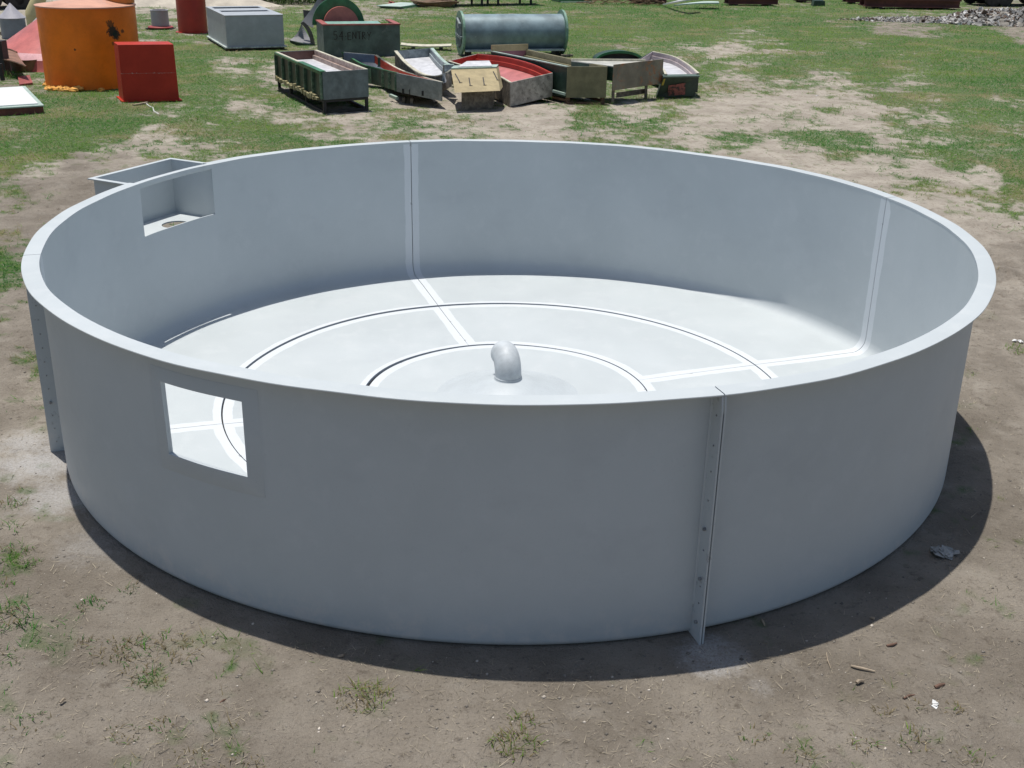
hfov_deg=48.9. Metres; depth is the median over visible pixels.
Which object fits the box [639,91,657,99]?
weed
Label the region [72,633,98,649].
grass tuft
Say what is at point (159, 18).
round grey tank
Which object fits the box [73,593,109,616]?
grass tuft
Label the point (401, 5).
green sheets
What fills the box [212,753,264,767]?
grass tuft
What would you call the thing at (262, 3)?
sand heap
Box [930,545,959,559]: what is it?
plastic scrap
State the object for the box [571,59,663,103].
board mould
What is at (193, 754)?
grass tuft
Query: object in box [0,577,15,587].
grass tuft
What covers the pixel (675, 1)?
pointed board
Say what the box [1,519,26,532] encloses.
grass tuft
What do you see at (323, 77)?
trough mould
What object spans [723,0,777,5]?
beam stack
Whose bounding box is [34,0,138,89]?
orange tank
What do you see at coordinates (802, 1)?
beam stack
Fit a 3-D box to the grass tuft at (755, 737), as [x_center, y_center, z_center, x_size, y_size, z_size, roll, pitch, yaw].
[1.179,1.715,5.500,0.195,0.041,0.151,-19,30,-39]
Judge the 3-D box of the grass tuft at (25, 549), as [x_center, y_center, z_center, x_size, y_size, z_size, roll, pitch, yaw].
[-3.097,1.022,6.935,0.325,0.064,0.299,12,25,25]
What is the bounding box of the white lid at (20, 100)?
[0,86,43,115]
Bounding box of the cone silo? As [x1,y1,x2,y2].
[0,3,25,38]
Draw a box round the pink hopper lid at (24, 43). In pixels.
[7,19,139,71]
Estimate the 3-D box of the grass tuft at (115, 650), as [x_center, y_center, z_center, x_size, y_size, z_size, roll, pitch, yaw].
[-2.112,1.427,6.050,0.323,0.043,0.276,1,23,0]
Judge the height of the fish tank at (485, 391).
1.504 m
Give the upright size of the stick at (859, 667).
0.019 m
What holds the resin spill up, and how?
on the ground at (68, 522)
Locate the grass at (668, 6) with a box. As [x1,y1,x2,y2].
[0,0,1023,767]
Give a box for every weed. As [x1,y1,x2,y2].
[4,69,27,79]
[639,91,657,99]
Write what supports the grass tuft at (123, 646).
on the ground at (68, 522)
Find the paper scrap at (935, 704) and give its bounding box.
[931,699,938,708]
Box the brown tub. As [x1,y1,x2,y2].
[10,60,36,71]
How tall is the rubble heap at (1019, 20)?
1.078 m
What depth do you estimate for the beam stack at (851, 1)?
53.64 m
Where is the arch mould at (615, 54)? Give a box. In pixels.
[592,50,641,58]
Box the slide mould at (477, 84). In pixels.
[394,48,502,110]
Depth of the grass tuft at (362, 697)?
5.73 m
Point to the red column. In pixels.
(191, 16)
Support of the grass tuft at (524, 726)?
on the ground at (68, 522)
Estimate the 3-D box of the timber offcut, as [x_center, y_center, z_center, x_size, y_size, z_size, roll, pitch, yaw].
[1.543,-9.243,31.681,0.335,0.060,0.090,-2,23,-8]
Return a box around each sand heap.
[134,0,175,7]
[205,0,281,6]
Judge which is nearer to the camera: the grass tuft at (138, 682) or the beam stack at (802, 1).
the grass tuft at (138, 682)
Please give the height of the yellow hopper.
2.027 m
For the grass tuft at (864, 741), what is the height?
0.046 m
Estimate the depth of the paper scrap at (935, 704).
5.73 m
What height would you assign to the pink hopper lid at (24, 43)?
1.550 m
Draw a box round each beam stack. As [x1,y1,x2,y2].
[629,0,667,3]
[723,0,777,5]
[793,0,811,2]
[842,0,859,3]
[858,0,961,9]
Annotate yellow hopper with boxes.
[25,0,45,24]
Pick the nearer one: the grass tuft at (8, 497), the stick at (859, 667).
the stick at (859, 667)
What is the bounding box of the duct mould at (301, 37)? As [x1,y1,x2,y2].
[290,0,324,45]
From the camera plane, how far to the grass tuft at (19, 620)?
6.32 m
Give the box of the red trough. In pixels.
[447,54,552,106]
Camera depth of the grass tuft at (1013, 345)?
10.57 m
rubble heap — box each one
[839,15,939,23]
[929,7,1020,26]
[1007,6,1023,26]
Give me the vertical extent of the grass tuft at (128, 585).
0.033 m
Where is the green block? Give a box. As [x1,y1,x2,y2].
[811,0,824,5]
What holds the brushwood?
on the ground at (68, 522)
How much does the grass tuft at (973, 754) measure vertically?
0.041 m
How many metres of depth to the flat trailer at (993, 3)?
53.54 m
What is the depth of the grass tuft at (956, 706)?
5.70 m
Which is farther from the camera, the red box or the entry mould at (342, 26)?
the entry mould at (342, 26)
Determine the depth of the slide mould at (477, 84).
23.40 m
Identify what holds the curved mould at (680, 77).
on the ground at (68, 522)
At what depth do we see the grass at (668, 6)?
25.24 m
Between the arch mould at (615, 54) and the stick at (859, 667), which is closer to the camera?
the stick at (859, 667)
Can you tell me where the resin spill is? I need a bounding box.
[42,81,83,91]
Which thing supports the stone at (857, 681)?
on the ground at (68, 522)
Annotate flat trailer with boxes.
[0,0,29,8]
[964,0,1023,6]
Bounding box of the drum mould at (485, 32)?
[455,10,568,55]
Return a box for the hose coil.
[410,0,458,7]
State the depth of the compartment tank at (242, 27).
31.99 m
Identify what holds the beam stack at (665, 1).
on the ground at (68, 522)
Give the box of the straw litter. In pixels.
[0,90,1023,767]
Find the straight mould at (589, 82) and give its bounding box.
[490,44,607,103]
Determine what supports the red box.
on the ground at (68, 522)
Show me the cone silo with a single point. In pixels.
(12, 20)
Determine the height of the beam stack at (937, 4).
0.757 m
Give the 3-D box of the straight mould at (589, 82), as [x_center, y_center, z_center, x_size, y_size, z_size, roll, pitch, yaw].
[0.750,-6.850,24.852,0.973,0.906,3.485,-11,26,-27]
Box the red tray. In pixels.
[18,75,32,85]
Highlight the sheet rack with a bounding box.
[455,0,531,5]
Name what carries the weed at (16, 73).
on the ground at (68, 522)
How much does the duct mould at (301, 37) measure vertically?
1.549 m
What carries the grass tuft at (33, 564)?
on the ground at (68, 522)
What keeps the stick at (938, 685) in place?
on the ground at (68, 522)
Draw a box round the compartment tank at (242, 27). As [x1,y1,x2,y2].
[205,6,286,49]
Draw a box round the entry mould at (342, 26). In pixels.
[312,0,400,56]
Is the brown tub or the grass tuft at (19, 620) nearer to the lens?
the grass tuft at (19, 620)
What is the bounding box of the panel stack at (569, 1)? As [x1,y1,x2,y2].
[552,0,592,2]
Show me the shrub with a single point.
(298, 1)
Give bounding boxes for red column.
[175,0,207,33]
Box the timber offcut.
[561,54,572,56]
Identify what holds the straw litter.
on the ground at (68, 522)
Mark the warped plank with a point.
(424, 45)
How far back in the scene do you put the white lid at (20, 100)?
21.82 m
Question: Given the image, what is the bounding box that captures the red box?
[114,41,181,101]
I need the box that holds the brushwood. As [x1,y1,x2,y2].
[576,0,664,5]
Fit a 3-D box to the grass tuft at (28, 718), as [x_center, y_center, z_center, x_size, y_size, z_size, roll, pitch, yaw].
[-2.377,1.654,5.507,0.237,0.039,0.196,-13,27,-31]
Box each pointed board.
[663,0,688,4]
[674,1,718,5]
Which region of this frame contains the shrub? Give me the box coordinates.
[263,0,316,4]
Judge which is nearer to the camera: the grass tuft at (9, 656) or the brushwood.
the grass tuft at (9, 656)
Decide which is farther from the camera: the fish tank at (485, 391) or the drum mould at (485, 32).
the drum mould at (485, 32)
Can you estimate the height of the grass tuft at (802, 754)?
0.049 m
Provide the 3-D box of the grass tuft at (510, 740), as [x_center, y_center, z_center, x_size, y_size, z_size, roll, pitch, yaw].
[0.031,1.714,5.396,0.322,0.064,0.281,1,23,0]
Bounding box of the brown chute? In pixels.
[0,40,26,80]
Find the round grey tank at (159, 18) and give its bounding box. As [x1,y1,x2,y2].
[145,9,175,29]
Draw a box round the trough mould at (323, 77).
[274,50,368,113]
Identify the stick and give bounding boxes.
[851,665,874,671]
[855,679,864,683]
[934,683,944,688]
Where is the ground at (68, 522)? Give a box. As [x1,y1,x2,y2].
[0,0,1023,767]
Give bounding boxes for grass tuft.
[0,494,28,508]
[0,539,35,563]
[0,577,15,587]
[0,596,36,632]
[0,644,24,667]
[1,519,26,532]
[4,711,51,735]
[19,557,43,568]
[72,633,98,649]
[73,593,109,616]
[90,636,146,664]
[105,723,144,744]
[110,626,204,675]
[117,579,140,593]
[125,665,168,689]
[146,715,173,732]
[168,745,212,766]
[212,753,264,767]
[334,676,398,713]
[485,723,551,761]
[505,706,551,729]
[739,723,771,744]
[782,742,825,767]
[849,725,882,753]
[871,704,894,715]
[899,720,942,751]
[944,699,967,716]
[954,745,995,763]
[1003,342,1023,355]
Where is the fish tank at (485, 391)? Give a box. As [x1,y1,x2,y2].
[21,139,995,644]
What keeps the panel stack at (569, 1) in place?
on the ground at (68, 522)
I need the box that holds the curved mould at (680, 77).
[639,51,699,96]
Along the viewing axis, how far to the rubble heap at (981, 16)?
43.98 m
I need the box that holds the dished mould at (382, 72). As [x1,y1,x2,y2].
[341,52,442,106]
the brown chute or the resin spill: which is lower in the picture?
the resin spill
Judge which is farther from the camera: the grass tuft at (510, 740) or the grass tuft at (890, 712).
the grass tuft at (890, 712)
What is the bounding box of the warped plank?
[400,42,451,46]
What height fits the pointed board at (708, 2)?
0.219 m
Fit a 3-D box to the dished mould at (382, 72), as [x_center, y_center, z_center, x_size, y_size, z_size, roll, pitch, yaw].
[-2.505,-6.678,24.601,1.070,0.693,4.406,-10,25,-24]
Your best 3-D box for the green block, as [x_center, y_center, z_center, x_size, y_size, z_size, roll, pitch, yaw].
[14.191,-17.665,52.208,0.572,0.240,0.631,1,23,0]
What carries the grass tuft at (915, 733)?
on the ground at (68, 522)
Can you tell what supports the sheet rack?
on the ground at (68, 522)
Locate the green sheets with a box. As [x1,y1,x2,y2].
[377,2,418,8]
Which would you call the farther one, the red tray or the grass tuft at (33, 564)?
the red tray
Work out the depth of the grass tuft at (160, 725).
5.49 m
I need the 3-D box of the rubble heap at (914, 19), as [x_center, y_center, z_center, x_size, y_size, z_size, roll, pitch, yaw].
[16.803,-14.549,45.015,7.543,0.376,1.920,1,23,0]
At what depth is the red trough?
23.91 m

